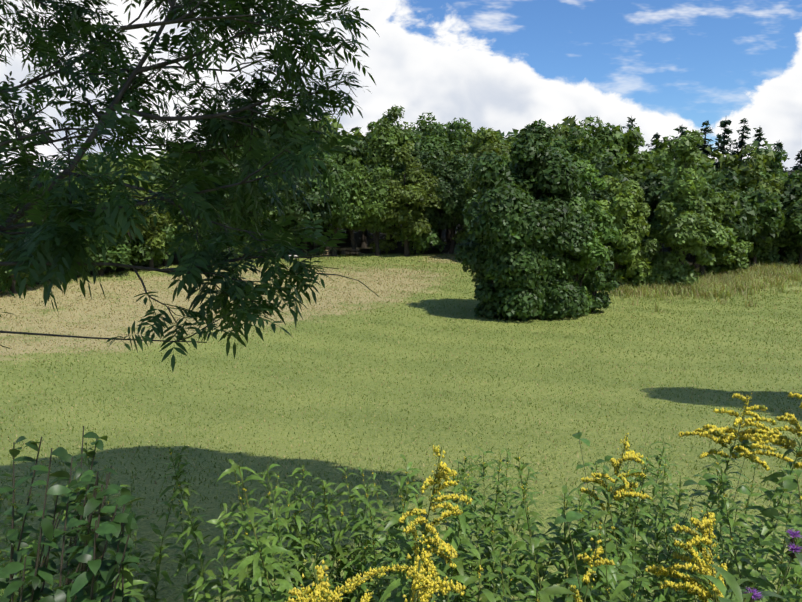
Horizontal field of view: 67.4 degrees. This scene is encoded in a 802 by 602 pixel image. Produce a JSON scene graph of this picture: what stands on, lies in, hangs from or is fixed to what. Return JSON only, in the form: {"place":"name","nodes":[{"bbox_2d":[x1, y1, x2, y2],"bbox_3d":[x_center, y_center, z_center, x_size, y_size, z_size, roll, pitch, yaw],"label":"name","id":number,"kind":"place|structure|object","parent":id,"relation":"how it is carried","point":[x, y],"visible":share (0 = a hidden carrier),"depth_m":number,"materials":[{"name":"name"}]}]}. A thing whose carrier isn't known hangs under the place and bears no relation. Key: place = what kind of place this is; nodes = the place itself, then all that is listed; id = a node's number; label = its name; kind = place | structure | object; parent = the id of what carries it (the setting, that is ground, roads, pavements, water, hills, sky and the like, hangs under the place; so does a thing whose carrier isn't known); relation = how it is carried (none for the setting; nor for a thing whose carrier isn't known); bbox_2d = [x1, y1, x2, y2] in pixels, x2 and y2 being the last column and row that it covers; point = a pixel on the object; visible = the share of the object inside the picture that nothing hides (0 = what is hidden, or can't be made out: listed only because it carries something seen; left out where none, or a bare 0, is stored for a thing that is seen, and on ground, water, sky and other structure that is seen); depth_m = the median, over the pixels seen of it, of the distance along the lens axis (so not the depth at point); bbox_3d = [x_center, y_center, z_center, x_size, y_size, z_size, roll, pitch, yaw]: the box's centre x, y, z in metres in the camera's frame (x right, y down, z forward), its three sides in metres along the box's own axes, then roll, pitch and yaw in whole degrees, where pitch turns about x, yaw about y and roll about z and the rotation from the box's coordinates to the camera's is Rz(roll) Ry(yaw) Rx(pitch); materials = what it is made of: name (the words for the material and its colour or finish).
{"place":"outdoors","nodes":[
{"label":"outdoors","id":0,"kind":"place"},
{"bbox_2d":[0,0,379,370],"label":"ash tree","id":1,"kind":"object","parent":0,"point":[53,238],"depth_m":3.05,"materials":[{"name":"green plant"}]},
{"bbox_2d":[0,170,801,601],"bbox_3d":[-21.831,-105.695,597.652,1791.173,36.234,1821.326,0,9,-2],"label":"meadow ground","id":2,"kind":"structure","parent":0,"point":[368,446],"depth_m":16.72,"materials":[{"name":"green plant"}]},
{"bbox_2d":[0,426,145,601],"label":"shrub","id":3,"kind":"object","parent":2,"relation":"on","point":[79,587],"depth_m":1.25,"materials":[{"name":"green plant"}]},
{"bbox_2d":[265,250,359,259],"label":"picnic tables and board","id":4,"kind":"object","parent":2,"relation":"on","point":[327,253],"visible":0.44,"depth_m":71.68,"materials":[{"name":"grey wood"}]},
{"bbox_2d":[0,395,801,601],"bbox_3d":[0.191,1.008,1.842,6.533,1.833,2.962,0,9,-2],"label":"wildflower plants","id":5,"kind":"object","parent":2,"relation":"on","point":[621,590],"visible":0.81,"depth_m":2.21,"materials":[{"name":"green plant"}]},
{"bbox_2d":[0,392,801,601],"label":"goldenrod flowers","id":6,"kind":"object","parent":5,"relation":"on","point":[701,591],"visible":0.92,"depth_m":1.25,"materials":[{"name":"yellow plant"}]},
{"bbox_2d":[9,115,801,293],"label":"tree trunks","id":7,"kind":"object","parent":2,"relation":"on","point":[450,233],"visible":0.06,"depth_m":72.40,"materials":[{"name":"brown plant"}]},
{"bbox_2d":[0,105,801,291],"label":"trees","id":8,"kind":"object","parent":7,"relation":"attached to","point":[374,193],"visible":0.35,"depth_m":69.07,"materials":[{"name":"green plant"}]},
{"bbox_2d":[1,103,801,233],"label":"tree foliage","id":9,"kind":"object","parent":7,"relation":"attached to","point":[761,167],"visible":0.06,"depth_m":64.38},
{"bbox_2d":[454,119,801,320],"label":"bushes","id":10,"kind":"object","parent":2,"relation":"on","point":[532,247],"depth_m":37.42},
{"bbox_2d":[0,0,801,173],"label":"sky","id":11,"kind":"structure","parent":0,"point":[502,65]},
{"bbox_2d":[569,259,801,311],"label":"tall grass","id":12,"kind":"structure","parent":0,"point":[758,277],"depth_m":49.47,"materials":[{"name":"green plant"}]}
]}

